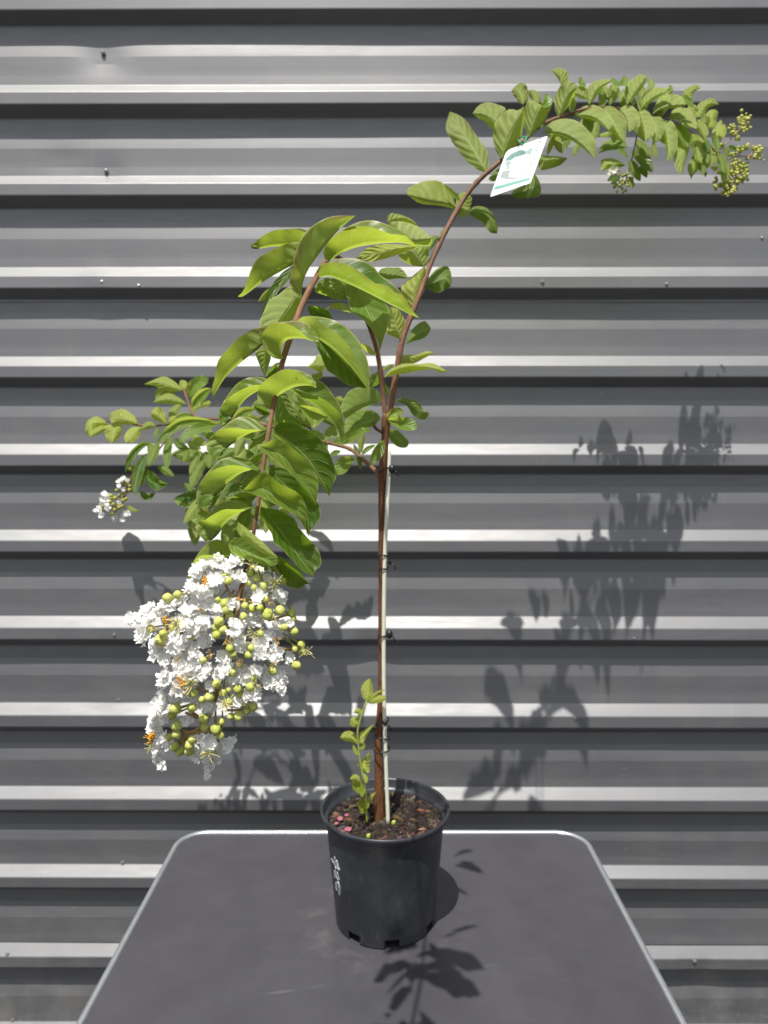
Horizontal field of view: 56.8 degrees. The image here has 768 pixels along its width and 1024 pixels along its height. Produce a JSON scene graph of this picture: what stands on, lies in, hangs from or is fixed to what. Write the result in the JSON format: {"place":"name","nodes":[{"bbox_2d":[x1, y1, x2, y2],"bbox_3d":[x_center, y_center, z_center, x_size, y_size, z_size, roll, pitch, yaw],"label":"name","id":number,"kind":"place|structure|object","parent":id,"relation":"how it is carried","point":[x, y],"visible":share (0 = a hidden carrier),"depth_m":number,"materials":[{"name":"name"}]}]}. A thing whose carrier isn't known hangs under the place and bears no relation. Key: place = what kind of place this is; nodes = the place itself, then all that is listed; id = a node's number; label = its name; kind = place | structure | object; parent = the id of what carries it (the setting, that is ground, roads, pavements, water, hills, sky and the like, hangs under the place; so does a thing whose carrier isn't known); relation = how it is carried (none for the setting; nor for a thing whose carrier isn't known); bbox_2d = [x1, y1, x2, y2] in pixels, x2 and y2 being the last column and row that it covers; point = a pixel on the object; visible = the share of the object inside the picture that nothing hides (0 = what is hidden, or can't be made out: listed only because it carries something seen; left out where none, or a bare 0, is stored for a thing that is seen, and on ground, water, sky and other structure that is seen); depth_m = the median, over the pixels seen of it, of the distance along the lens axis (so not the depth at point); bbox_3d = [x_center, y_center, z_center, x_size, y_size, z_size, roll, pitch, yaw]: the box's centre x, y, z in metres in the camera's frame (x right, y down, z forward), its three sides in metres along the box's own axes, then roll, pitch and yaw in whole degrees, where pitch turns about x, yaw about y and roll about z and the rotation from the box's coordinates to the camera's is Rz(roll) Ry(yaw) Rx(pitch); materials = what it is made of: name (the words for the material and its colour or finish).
{"place":"outdoors","nodes":[
{"label":"outdoors","id":0,"kind":"place"},
{"label":"ground","id":1,"kind":"structure","parent":0,"visible":0},
{"bbox_2d":[76,830,686,1023],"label":"folding table","id":2,"kind":"object","parent":1,"relation":"on","point":[241,927],"visible":0.98,"depth_m":1.04,"materials":[{"name":"grey plastic"}]},
{"bbox_2d":[320,777,449,949],"bbox_3d":[0.002,0.544,1.106,0.201,0.178,0.201,0,4,0],"label":"plant pot","id":3,"kind":"object","parent":2,"relation":"on","point":[384,891],"visible":0.88,"depth_m":1.04,"materials":[{"name":"black plastic"}]},
{"bbox_2d":[328,792,441,839],"bbox_3d":[0.002,0.477,1.101,0.179,0.017,0.179,0,4,0],"label":"potting mix","id":4,"kind":"object","parent":3,"relation":"in","point":[412,815],"visible":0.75,"depth_m":1.10,"materials":[{"name":"brown soil"}]},
{"bbox_2d":[382,446,390,823],"bbox_3d":[0.004,0.192,1.068,0.014,0.581,0.010,0,4,0],"label":"plant stake","id":5,"kind":"object","parent":4,"relation":"on","point":[384,638],"visible":1,"depth_m":1.06,"materials":[{"name":"beige wood"}]},
{"bbox_2d":[85,68,764,822],"bbox_3d":[0.051,-0.118,0.952,1.337,1.239,1.072,0,4,0],"label":"crepe myrtle","id":6,"kind":"object","parent":4,"relation":"in","point":[297,404],"visible":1,"depth_m":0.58,"materials":[{"name":"green plant"}]},
{"bbox_2d":[374,734,389,753],"bbox_3d":[-0.003,0.354,1.086,0.026,0.028,0.026,0,4,0],"label":"plant tie","id":7,"kind":"object","parent":6,"relation":"attached to","point":[383,746],"visible":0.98,"depth_m":1.08,"materials":[{"name":"black plastic"}]},
{"bbox_2d":[375,717,391,729],"bbox_3d":[-0.002,0.319,1.077,0.022,0.018,0.037,-1,4,-10],"label":"plant tie","id":8,"kind":"object","parent":6,"relation":"attached to","point":[385,722],"visible":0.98,"depth_m":1.06,"materials":[{"name":"black plastic"}]},
{"bbox_2d":[377,630,395,640],"bbox_3d":[0.002,0.183,1.066,0.018,0.017,0.040,-2,5,-26],"label":"plant tie","id":9,"kind":"object","parent":6,"relation":"attached to","point":[389,634],"visible":0.92,"depth_m":1.05,"materials":[{"name":"black plastic"}]},
{"bbox_2d":[378,553,395,570],"bbox_3d":[0.002,0.075,1.058,0.018,0.025,0.040,-2,5,-24],"label":"plant tie","id":10,"kind":"object","parent":6,"relation":"attached to","point":[389,562],"visible":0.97,"depth_m":1.05,"materials":[{"name":"black plastic"}]},
{"bbox_2d":[377,464,398,475],"bbox_3d":[0.004,-0.062,1.048,0.025,0.018,0.040,-1,4,-17],"label":"plant tie","id":11,"kind":"object","parent":6,"relation":"attached to","point":[391,468],"visible":1,"depth_m":1.03,"materials":[{"name":"black plastic"}]},
{"bbox_2d":[491,136,546,196],"bbox_3d":[0.206,-0.516,1.037,0.069,0.138,0.167,2,5,25],"label":"plant label","id":12,"kind":"object","parent":6,"relation":"hanging from","point":[518,166],"visible":1,"depth_m":1.01,"materials":[{"name":"white plastic"}]},
{"bbox_2d":[0,0,767,1023],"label":"corrugated wall","id":13,"kind":"structure","parent":1,"relation":"on","point":[576,600],"depth_m":1.58,"materials":[{"name":"metal"}]}
]}

